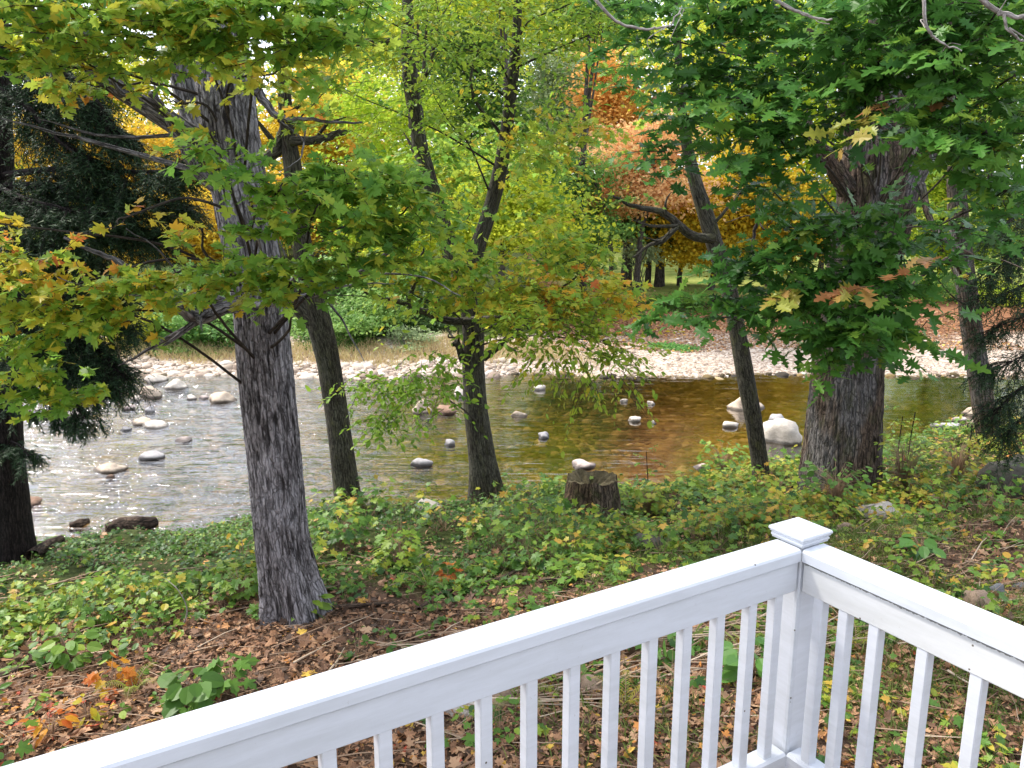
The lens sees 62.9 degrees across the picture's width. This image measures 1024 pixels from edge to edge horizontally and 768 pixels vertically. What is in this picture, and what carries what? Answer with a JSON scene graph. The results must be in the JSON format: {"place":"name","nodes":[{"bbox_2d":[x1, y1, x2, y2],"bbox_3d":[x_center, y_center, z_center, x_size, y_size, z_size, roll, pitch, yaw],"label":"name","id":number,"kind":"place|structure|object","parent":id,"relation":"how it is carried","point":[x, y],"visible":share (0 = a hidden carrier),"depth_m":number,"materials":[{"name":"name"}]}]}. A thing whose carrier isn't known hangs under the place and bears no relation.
{"place":"outdoors","nodes":[
{"label":"outdoors","id":0,"kind":"place"},
{"bbox_2d":[0,189,1023,767],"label":"ground","id":1,"kind":"structure","parent":0,"point":[684,365],"depth_m":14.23,"materials":[{"name":"plant"}]},
{"bbox_2d":[25,535,64,559],"bbox_3d":[-6.620,2.303,11.858,0.218,0.248,0.894,-1,12,-6],"label":"driftwood log","id":2,"kind":"object","parent":1,"relation":"on","point":[41,548],"visible":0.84,"depth_m":11.73,"materials":[{"name":"wood"}]},
{"bbox_2d":[18,708,79,747],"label":"seedling","id":3,"kind":"object","parent":1,"relation":"on","point":[69,719],"visible":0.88,"depth_m":6.41,"materials":[{"name":"orange plant"}]},
{"bbox_2d":[31,619,102,670],"bbox_3d":[-4.056,2.416,7.635,0.567,0.413,0.584,-8,15,-32],"label":"shrub","id":4,"kind":"object","parent":1,"relation":"on","point":[70,649],"visible":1,"depth_m":7.56,"materials":[{"name":"green plant"}]},
{"bbox_2d":[65,692,107,727],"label":"seedling","id":5,"kind":"object","parent":1,"relation":"on","point":[94,714],"visible":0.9,"depth_m":6.68,"materials":[{"name":"yellow plant"}]},
{"bbox_2d":[10,23,167,103],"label":"woodland tree","id":6,"kind":"object","parent":1,"relation":"on","point":[94,83],"visible":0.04,"depth_m":77.87,"materials":[{"name":"yellow plant"}]},
{"bbox_2d":[0,18,218,565],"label":"hemlock tree","id":7,"kind":"object","parent":1,"relation":"on","point":[48,203],"visible":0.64,"depth_m":9.68,"materials":[{"name":"green plant"}]},
{"bbox_2d":[13,95,205,203],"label":"woodland tree","id":8,"kind":"object","parent":1,"relation":"on","point":[142,130],"visible":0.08,"depth_m":63.62,"materials":[{"name":"yellow plant"}]},
{"bbox_2d":[82,652,138,700],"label":"seedling","id":9,"kind":"object","parent":1,"relation":"on","point":[130,672],"visible":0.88,"depth_m":7.10,"materials":[{"name":"orange plant"}]},
{"bbox_2d":[90,662,157,701],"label":"fern","id":10,"kind":"object","parent":1,"relation":"on","point":[128,688],"visible":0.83,"depth_m":7.02,"materials":[{"name":"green plant"}]},
{"bbox_2d":[89,54,174,141],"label":"woodland tree","id":11,"kind":"object","parent":1,"relation":"on","point":[122,104],"visible":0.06,"depth_m":82.04,"materials":[{"name":"yellow plant"}]},
{"bbox_2d":[105,302,172,345],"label":"riverside bush","id":12,"kind":"object","parent":1,"relation":"on","point":[153,317],"visible":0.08,"depth_m":28.99,"materials":[{"name":"green plant"}]},
{"bbox_2d":[116,111,212,213],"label":"woodland tree","id":13,"kind":"object","parent":1,"relation":"on","point":[146,130],"visible":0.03,"depth_m":67.03,"materials":[{"name":"yellow plant"}]},
{"bbox_2d":[112,178,224,263],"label":"woodland tree","id":14,"kind":"object","parent":1,"relation":"on","point":[211,239],"visible":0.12,"depth_m":56.04,"materials":[{"name":"yellow plant"}]},
{"bbox_2d":[120,259,229,307],"bbox_3d":[-12.672,-3.653,33.186,9.248,2.478,6.539,0,12,0],"label":"riverside bush","id":15,"kind":"object","parent":1,"relation":"on","point":[188,289],"visible":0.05,"depth_m":32.41,"materials":[{"name":"green plant"}]},
{"bbox_2d":[134,303,233,344],"bbox_3d":[-11.435,-2.241,29.768,5.949,1.634,4.674,-2,13,-10],"label":"riverside bush","id":16,"kind":"object","parent":1,"relation":"on","point":[194,333],"visible":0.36,"depth_m":28.85,"materials":[{"name":"green plant"}]},
{"bbox_2d":[142,336,234,359],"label":"riverside bush","id":17,"kind":"object","parent":1,"relation":"on","point":[178,346],"visible":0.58,"depth_m":28.62,"materials":[{"name":"green plant"}]},
{"bbox_2d":[157,667,223,718],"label":"seedling","id":18,"kind":"object","parent":1,"relation":"on","point":[177,694],"visible":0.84,"depth_m":6.62,"materials":[{"name":"green plant"}]},
{"bbox_2d":[197,651,260,699],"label":"seedling","id":19,"kind":"object","parent":1,"relation":"on","point":[231,684],"visible":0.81,"depth_m":6.96,"materials":[{"name":"green plant"}]},
{"bbox_2d":[212,563,257,600],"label":"shrub","id":20,"kind":"object","parent":1,"relation":"on","point":[232,585],"visible":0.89,"depth_m":8.70,"materials":[{"name":"green plant"}]},
{"bbox_2d":[0,0,487,628],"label":"grey maple tree","id":21,"kind":"object","parent":1,"relation":"on","point":[208,66],"visible":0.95,"depth_m":6.22,"materials":[{"name":"green plant"}]},
{"bbox_2d":[205,157,364,256],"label":"woodland tree","id":22,"kind":"object","parent":1,"relation":"on","point":[278,177],"depth_m":60.55,"materials":[{"name":"yellow plant"}]},
{"bbox_2d":[291,594,334,624],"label":"seedling","id":23,"kind":"object","parent":1,"relation":"on","point":[323,605],"visible":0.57,"depth_m":8.47,"materials":[{"name":"green plant"}]},
{"bbox_2d":[256,11,403,507],"bbox_3d":[-3.478,-3.116,12.301,3.567,12.167,3.545,-5,13,-20],"label":"slim leaning tree","id":24,"kind":"object","parent":1,"relation":"on","point":[319,326],"visible":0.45,"depth_m":13.24,"materials":[{"name":"brown plant"}]},
{"bbox_2d":[256,52,407,238],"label":"woodland tree","id":25,"kind":"object","parent":1,"relation":"on","point":[273,127],"visible":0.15,"depth_m":65.71,"materials":[{"name":"yellow plant"}]},
{"bbox_2d":[292,333,383,351],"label":"riverside bush","id":26,"kind":"object","parent":1,"relation":"on","point":[349,343],"visible":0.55,"depth_m":28.93,"materials":[{"name":"green plant"}]},
{"bbox_2d":[310,506,374,550],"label":"shrub","id":27,"kind":"object","parent":1,"relation":"on","point":[352,519],"visible":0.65,"depth_m":10.98,"materials":[{"name":"green plant"}]},
{"bbox_2d":[290,250,418,315],"bbox_3d":[-6.317,-3.935,32.807,7.261,2.693,5.882,0,12,0],"label":"riverside bush","id":28,"kind":"object","parent":1,"relation":"on","point":[343,290],"visible":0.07,"depth_m":31.80,"materials":[{"name":"green plant"}]},
{"bbox_2d":[288,287,422,340],"bbox_3d":[-6.004,-2.468,29.777,5.890,1.884,4.630,6,14,26],"label":"riverside bush","id":29,"kind":"object","parent":1,"relation":"on","point":[371,321],"visible":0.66,"depth_m":29.27,"materials":[{"name":"green plant"}]},
{"bbox_2d":[106,331,606,369],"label":"dry grass","id":30,"kind":"structure","parent":1,"relation":"on","point":[344,356],"depth_m":28.11,"materials":[{"name":"plant"}]},
{"bbox_2d":[292,6,422,89],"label":"woodland tree","id":31,"kind":"object","parent":1,"relation":"on","point":[331,55],"visible":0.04,"depth_m":91.16,"materials":[{"name":"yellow plant"}]},
{"bbox_2d":[332,602,393,609],"bbox_3d":[-1.611,2.299,8.694,0.767,0.070,0.070,-3,13,-12],"label":"stick","id":32,"kind":"object","parent":1,"relation":"on","point":[353,605],"visible":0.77,"depth_m":8.68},
{"bbox_2d":[370,528,423,570],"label":"shrub","id":33,"kind":"object","parent":1,"relation":"on","point":[400,558],"visible":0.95,"depth_m":9.97,"materials":[{"name":"green plant"}]},
{"bbox_2d":[381,324,449,353],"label":"riverside bush","id":34,"kind":"object","parent":1,"relation":"on","point":[416,335],"visible":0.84,"depth_m":28.85,"materials":[{"name":"green plant"}]},
{"bbox_2d":[299,0,535,253],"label":"woodland tree","id":35,"kind":"object","parent":1,"relation":"on","point":[365,110],"visible":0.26,"depth_m":37.48,"materials":[{"name":"green plant"}]},
{"bbox_2d":[385,286,455,332],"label":"riverside bush","id":36,"kind":"object","parent":1,"relation":"on","point":[424,320],"visible":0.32,"depth_m":30.91,"materials":[{"name":"green plant"}]},
{"bbox_2d":[398,565,451,593],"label":"fern","id":37,"kind":"object","parent":1,"relation":"on","point":[425,585],"visible":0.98,"depth_m":9.45,"materials":[{"name":"green plant"}]},
{"bbox_2d":[359,241,496,302],"bbox_3d":[-3.811,-4.294,33.873,6.432,2.906,4.346,0,12,0],"label":"riverside bush","id":38,"kind":"object","parent":1,"relation":"on","point":[442,287],"visible":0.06,"depth_m":33.39,"materials":[{"name":"green plant"}]},
{"bbox_2d":[435,562,462,582],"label":"seedling","id":39,"kind":"object","parent":1,"relation":"on","point":[441,571],"visible":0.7,"depth_m":9.66,"materials":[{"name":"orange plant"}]},
{"bbox_2d":[339,1,571,256],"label":"woodland tree","id":40,"kind":"object","parent":1,"relation":"on","point":[396,31],"visible":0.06,"depth_m":53.64,"materials":[{"name":"green plant"}]},
{"bbox_2d":[252,0,686,505],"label":"beech tree","id":41,"kind":"object","parent":1,"relation":"on","point":[469,269],"visible":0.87,"depth_m":11.75,"materials":[{"name":"green plant"}]},
{"bbox_2d":[417,568,522,609],"bbox_3d":[-0.513,2.252,9.318,0.301,0.157,1.568,12,17,44],"label":"stick","id":42,"kind":"object","parent":1,"relation":"on","point":[452,590],"visible":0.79,"depth_m":9.38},
{"bbox_2d":[372,1,592,251],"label":"woodland tree","id":43,"kind":"object","parent":1,"relation":"on","point":[471,112],"visible":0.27,"depth_m":43.36,"materials":[{"name":"green plant"}]},
{"bbox_2d":[492,689,514,710],"bbox_3d":[-0.093,2.628,6.934,0.225,0.297,0.233,-5,13,-23],"label":"ground rock","id":44,"kind":"object","parent":1,"relation":"on","point":[506,693],"visible":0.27,"depth_m":6.86,"materials":[{"name":"grey stone"}]},
{"bbox_2d":[379,0,643,291],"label":"woodland tree","id":45,"kind":"object","parent":1,"relation":"on","point":[503,228],"visible":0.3,"depth_m":32.35,"materials":[{"name":"green plant"}]},
{"bbox_2d":[0,414,1023,767],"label":"ground cover","id":46,"kind":"object","parent":1,"relation":"on","point":[584,532],"visible":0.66,"depth_m":10.56,"materials":[{"name":"green plant"}]},
{"bbox_2d":[0,517,1023,767],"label":"deck railing","id":47,"kind":"object","parent":1,"relation":"on","point":[798,577],"visible":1,"depth_m":2.34,"materials":[{"name":"white paint"}]},
{"bbox_2d":[0,434,1023,767],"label":"fallen leaves","id":48,"kind":"object","parent":1,"relation":"on","point":[324,634],"visible":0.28,"depth_m":7.30,"materials":[{"name":"brown plant"}]},
{"bbox_2d":[0,483,1023,767],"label":"dry twigs","id":49,"kind":"object","parent":1,"relation":"on","point":[630,673],"visible":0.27,"depth_m":7.49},
{"bbox_2d":[13,0,1023,252],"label":"distant woods","id":50,"kind":"object","parent":1,"relation":"on","point":[555,170],"visible":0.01,"depth_m":74.30,"materials":[{"name":"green plant"}]},
{"bbox_2d":[23,370,1023,538],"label":"riverbed cobbles","id":51,"kind":"object","parent":1,"relation":"on","point":[599,461],"visible":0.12,"depth_m":18.48,"materials":[{"name":"stone"}]},
{"bbox_2d":[142,420,169,431],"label":"river stone","id":52,"kind":"object","parent":51,"relation":"on","point":[150,425],"visible":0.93,"depth_m":20.27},
{"bbox_2d":[763,418,801,455],"bbox_3d":[6.210,1.229,19.257,0.858,0.932,0.820,-1,15,-5],"label":"river stone","id":53,"kind":"object","parent":51,"relation":"on","point":[782,431],"visible":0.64,"depth_m":18.97,"materials":[{"name":"stone"}]},
{"bbox_2d":[514,37,602,213],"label":"woodland tree","id":54,"kind":"object","parent":1,"relation":"on","point":[550,81],"visible":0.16,"depth_m":57.69,"materials":[{"name":"green plant"}]},
{"bbox_2d":[477,0,663,297],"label":"woodland tree","id":55,"kind":"object","parent":1,"relation":"on","point":[599,174],"visible":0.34,"depth_m":36.48,"materials":[{"name":"green plant"}]},
{"bbox_2d":[122,328,1022,380],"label":"beach cobbles","id":56,"kind":"object","parent":1,"relation":"on","point":[306,371],"visible":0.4,"depth_m":26.89,"materials":[{"name":"stone"}]},
{"bbox_2d":[580,674,601,695],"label":"ground rock","id":57,"kind":"object","parent":1,"relation":"on","point":[585,681],"visible":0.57,"depth_m":7.08,"materials":[{"name":"brown stone"}]},
{"bbox_2d":[560,469,624,519],"bbox_3d":[1.220,1.769,12.703,1.108,0.805,1.086,0,12,0],"label":"tree stump","id":58,"kind":"object","parent":1,"relation":"on","point":[601,489],"visible":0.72,"depth_m":12.43,"materials":[{"name":"brown wood"}]},
{"bbox_2d":[511,0,683,253],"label":"woodland tree","id":59,"kind":"object","parent":1,"relation":"on","point":[574,32],"visible":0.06,"depth_m":60.78,"materials":[{"name":"green plant"}]},
{"bbox_2d":[552,40,673,269],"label":"woodland tree","id":60,"kind":"object","parent":1,"relation":"on","point":[615,113],"visible":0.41,"depth_m":50.62,"materials":[{"name":"orange plant"}]},
{"bbox_2d":[590,171,639,286],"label":"tree","id":61,"kind":"object","parent":1,"relation":"on","point":[627,276],"visible":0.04,"depth_m":43.43,"materials":[{"name":"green plant"}]},
{"bbox_2d":[592,670,672,709],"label":"fern","id":62,"kind":"object","parent":1,"relation":"on","point":[630,702],"visible":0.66,"depth_m":6.81,"materials":[{"name":"green plant"}]},
{"bbox_2d":[617,238,667,291],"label":"tree","id":63,"kind":"object","parent":1,"relation":"on","point":[650,255],"visible":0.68,"depth_m":40.25,"materials":[{"name":"green plant"}]},
{"bbox_2d":[609,202,679,282],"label":"tree","id":64,"kind":"object","parent":1,"relation":"on","point":[648,274],"visible":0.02,"depth_m":43.19,"materials":[{"name":"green plant"}]},
{"bbox_2d":[632,533,662,550],"bbox_3d":[1.746,2.065,10.711,0.364,0.276,0.413,-5,14,-23],"label":"ground rock","id":65,"kind":"object","parent":1,"relation":"on","point":[639,535],"visible":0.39,"depth_m":10.61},
{"bbox_2d":[630,484,667,512],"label":"shrub","id":66,"kind":"object","parent":1,"relation":"on","point":[637,493],"visible":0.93,"depth_m":12.84,"materials":[{"name":"green plant"}]},
{"bbox_2d":[620,178,680,286],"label":"tree","id":67,"kind":"object","parent":1,"relation":"on","point":[659,279],"visible":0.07,"depth_m":43.53,"materials":[{"name":"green plant"}]},
{"bbox_2d":[559,108,742,290],"bbox_3d":[5.713,-8.243,38.763,11.183,8.830,7.732,0,12,0],"label":"woodland tree","id":68,"kind":"object","parent":1,"relation":"on","point":[654,191],"visible":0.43,"depth_m":37.96,"materials":[{"name":"orange plant"}]},
{"bbox_2d":[630,206,688,285],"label":"tree","id":69,"kind":"object","parent":1,"relation":"on","point":[679,280],"visible":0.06,"depth_m":43.60,"materials":[{"name":"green plant"}]},
{"bbox_2d":[632,632,695,662],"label":"hosta","id":70,"kind":"object","parent":1,"relation":"on","point":[663,647],"visible":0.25,"depth_m":7.48,"materials":[{"name":"green plant"}]},
{"bbox_2d":[642,340,700,352],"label":"riverside bush","id":71,"kind":"object","parent":1,"relation":"on","point":[677,347],"visible":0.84,"depth_m":29.25,"materials":[{"name":"green plant"}]},
{"bbox_2d":[634,287,721,314],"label":"riverside bush","id":72,"kind":"object","parent":1,"relation":"on","point":[704,300],"visible":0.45,"depth_m":35.78,"materials":[{"name":"green plant"}]},
{"bbox_2d":[592,1,769,481],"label":"thin dark tree","id":73,"kind":"object","parent":1,"relation":"on","point":[709,236],"visible":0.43,"depth_m":13.82,"materials":[{"name":"brown plant"}]},
{"bbox_2d":[697,439,748,472],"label":"shrub","id":74,"kind":"object","parent":1,"relation":"on","point":[725,453],"visible":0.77,"depth_m":16.79,"materials":[{"name":"green plant"}]},
{"bbox_2d":[617,133,833,289],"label":"woodland tree","id":75,"kind":"object","parent":1,"relation":"on","point":[691,253],"visible":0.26,"depth_m":40.29,"materials":[{"name":"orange plant"}]},
{"bbox_2d":[614,0,837,248],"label":"woodland tree","id":76,"kind":"object","parent":1,"relation":"on","point":[713,137],"visible":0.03,"depth_m":48.92,"materials":[{"name":"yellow plant"}]},
{"bbox_2d":[692,605,765,654],"bbox_3d":[1.997,2.294,7.819,0.944,0.462,0.950,9,15,34],"label":"hosta","id":77,"kind":"object","parent":1,"relation":"on","point":[725,632],"visible":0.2,"depth_m":7.75,"materials":[{"name":"green plant"}]},
{"bbox_2d":[721,636,764,682],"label":"hosta","id":78,"kind":"object","parent":1,"relation":"on","point":[730,664],"visible":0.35,"depth_m":7.01,"materials":[{"name":"green plant"}]},
{"bbox_2d":[703,155,832,286],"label":"woodland tree","id":79,"kind":"object","parent":1,"relation":"on","point":[802,185],"visible":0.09,"depth_m":42.20,"materials":[{"name":"green plant"}]},
{"bbox_2d":[542,287,1022,352],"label":"beach leaves","id":80,"kind":"object","parent":1,"relation":"on","point":[657,327],"visible":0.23,"depth_m":30.52,"materials":[{"name":"brown plant"}]},
{"bbox_2d":[567,0,1023,495],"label":"maple tree","id":81,"kind":"object","parent":1,"relation":"on","point":[894,122],"visible":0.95,"depth_m":6.96,"materials":[{"name":"green plant"}]},
{"bbox_2d":[718,0,919,269],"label":"woodland tree","id":82,"kind":"object","parent":1,"relation":"on","point":[806,165],"visible":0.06,"depth_m":43.68,"materials":[{"name":"green plant"}]},
{"bbox_2d":[799,457,872,506],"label":"shrub","id":83,"kind":"object","parent":1,"relation":"on","point":[832,483],"visible":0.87,"depth_m":12.04,"materials":[{"name":"green plant"}]},
{"bbox_2d":[856,501,902,521],"bbox_3d":[5.177,1.862,11.783,0.654,0.434,0.465,9,15,34],"label":"ground rock","id":84,"kind":"object","parent":1,"relation":"on","point":[884,504],"visible":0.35,"depth_m":11.70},
{"bbox_2d":[874,426,954,488],"bbox_3d":[6.181,1.219,13.027,1.318,1.035,1.279,0,12,0],"label":"shrub","id":85,"kind":"object","parent":1,"relation":"on","point":[898,469],"visible":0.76,"depth_m":13.00,"materials":[{"name":"green plant"}]},
{"bbox_2d":[892,531,945,560],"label":"hosta","id":86,"kind":"object","parent":1,"relation":"on","point":[929,542],"visible":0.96,"depth_m":9.64,"materials":[{"name":"green plant"}]},
{"bbox_2d":[859,6,1023,288],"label":"woodland tree","id":87,"kind":"object","parent":1,"relation":"on","point":[1001,80],"visible":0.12,"depth_m":40.10,"materials":[{"name":"green plant"}]},
{"bbox_2d":[898,272,1000,305],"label":"riverside bush","id":88,"kind":"object","parent":1,"relation":"on","point":[942,291],"visible":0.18,"depth_m":37.32,"materials":[{"name":"green plant"}]},
{"bbox_2d":[923,435,995,481],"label":"shrub","id":89,"kind":"object","parent":1,"relation":"on","point":[958,463],"visible":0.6,"depth_m":13.36,"materials":[{"name":"green plant"}]},
{"bbox_2d":[902,59,1023,283],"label":"woodland tree","id":90,"kind":"object","parent":1,"relation":"on","point":[935,194],"visible":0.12,"depth_m":42.18,"materials":[{"name":"green plant"}]},
{"bbox_2d":[912,86,1016,439],"bbox_3d":[7.373,-1.965,13.646,3.339,8.397,2.006,0,12,0],"label":"tree","id":91,"kind":"object","parent":1,"relation":"on","point":[960,274],"visible":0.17,"depth_m":14.36,"materials":[{"name":"green plant"}]},
{"bbox_2d":[959,590,996,612],"bbox_3d":[4.712,2.209,8.428,0.334,0.270,0.320,0,12,-2],"label":"ground rock","id":92,"kind":"object","parent":1,"relation":"on","point":[970,597],"visible":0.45,"depth_m":8.38,"materials":[{"name":"brown stone"}]},
{"bbox_2d":[948,193,1023,480],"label":"hemlock tree","id":93,"kind":"object","parent":1,"relation":"on","point":[989,336],"visible":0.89,"depth_m":11.89,"materials":[{"name":"green plant"}]},
{"bbox_2d":[975,454,1023,497],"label":"ground rock","id":94,"kind":"object","parent":1,"relation":"on","point":[1019,471],"visible":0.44,"depth_m":12.61,"materials":[{"name":"stone"}]},
{"bbox_2d":[9,0,1023,182],"label":"sky","id":95,"kind":"structure","parent":0,"point":[260,45],"materials":[{"name":"white"}]},
{"bbox_2d":[23,373,1023,540],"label":"river water","id":96,"kind":"structure","parent":0,"point":[941,399],"depth_m":20.61,"materials":[{"name":"liquid"}]},
{"bbox_2d":[93,463,128,477],"bbox_3d":[-8.228,1.752,17.144,0.572,0.318,0.540,8,15,33],"label":"river stone","id":97,"kind":"object","parent":96,"relation":"in","point":[105,470],"visible":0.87,"depth_m":17.01,"materials":[{"name":"stone"}]},
{"bbox_2d":[105,516,158,531],"bbox_3d":[-6.426,2.393,14.135,0.842,0.301,0.310,-3,13,-15],"label":"driftwood log","id":98,"kind":"object","parent":96,"relation":"on","point":[131,522],"visible":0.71,"depth_m":14.04,"materials":[{"name":"wood"}]},
{"bbox_2d":[138,450,164,462],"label":"river stone","id":99,"kind":"object","parent":96,"relation":"in","point":[152,455],"visible":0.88,"depth_m":17.87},
{"bbox_2d":[140,385,162,404],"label":"river stone","id":100,"kind":"object","parent":96,"relation":"in","point":[156,392],"visible":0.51,"depth_m":23.34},
{"bbox_2d":[145,374,168,385],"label":"river stone","id":101,"kind":"object","parent":96,"relation":"in","point":[159,378],"visible":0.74,"depth_m":25.37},
{"bbox_2d":[163,379,188,395],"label":"river stone","id":102,"kind":"object","parent":96,"relation":"in","point":[176,384],"visible":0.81,"depth_m":24.42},
{"bbox_2d":[208,391,237,408],"bbox_3d":[-7.987,0.452,23.032,0.844,0.486,0.595,2,7,6],"label":"river stone","id":103,"kind":"object","parent":96,"relation":"in","point":[219,397],"visible":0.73,"depth_m":22.92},
{"bbox_2d":[411,458,432,469],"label":"river stone","id":104,"kind":"object","parent":96,"relation":"in","point":[420,462],"visible":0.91,"depth_m":17.39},
{"bbox_2d":[437,405,458,417],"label":"river stone","id":105,"kind":"object","parent":96,"relation":"in","point":[446,411],"visible":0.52,"depth_m":21.59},
{"bbox_2d":[572,459,595,470],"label":"river stone","id":106,"kind":"object","parent":96,"relation":"in","point":[578,464],"visible":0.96,"depth_m":17.26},
{"bbox_2d":[726,397,764,414],"bbox_3d":[6.213,0.602,22.299,0.998,0.705,0.803,-4,11,-20],"label":"river stone","id":107,"kind":"object","parent":96,"relation":"in","point":[736,405],"visible":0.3,"depth_m":22.06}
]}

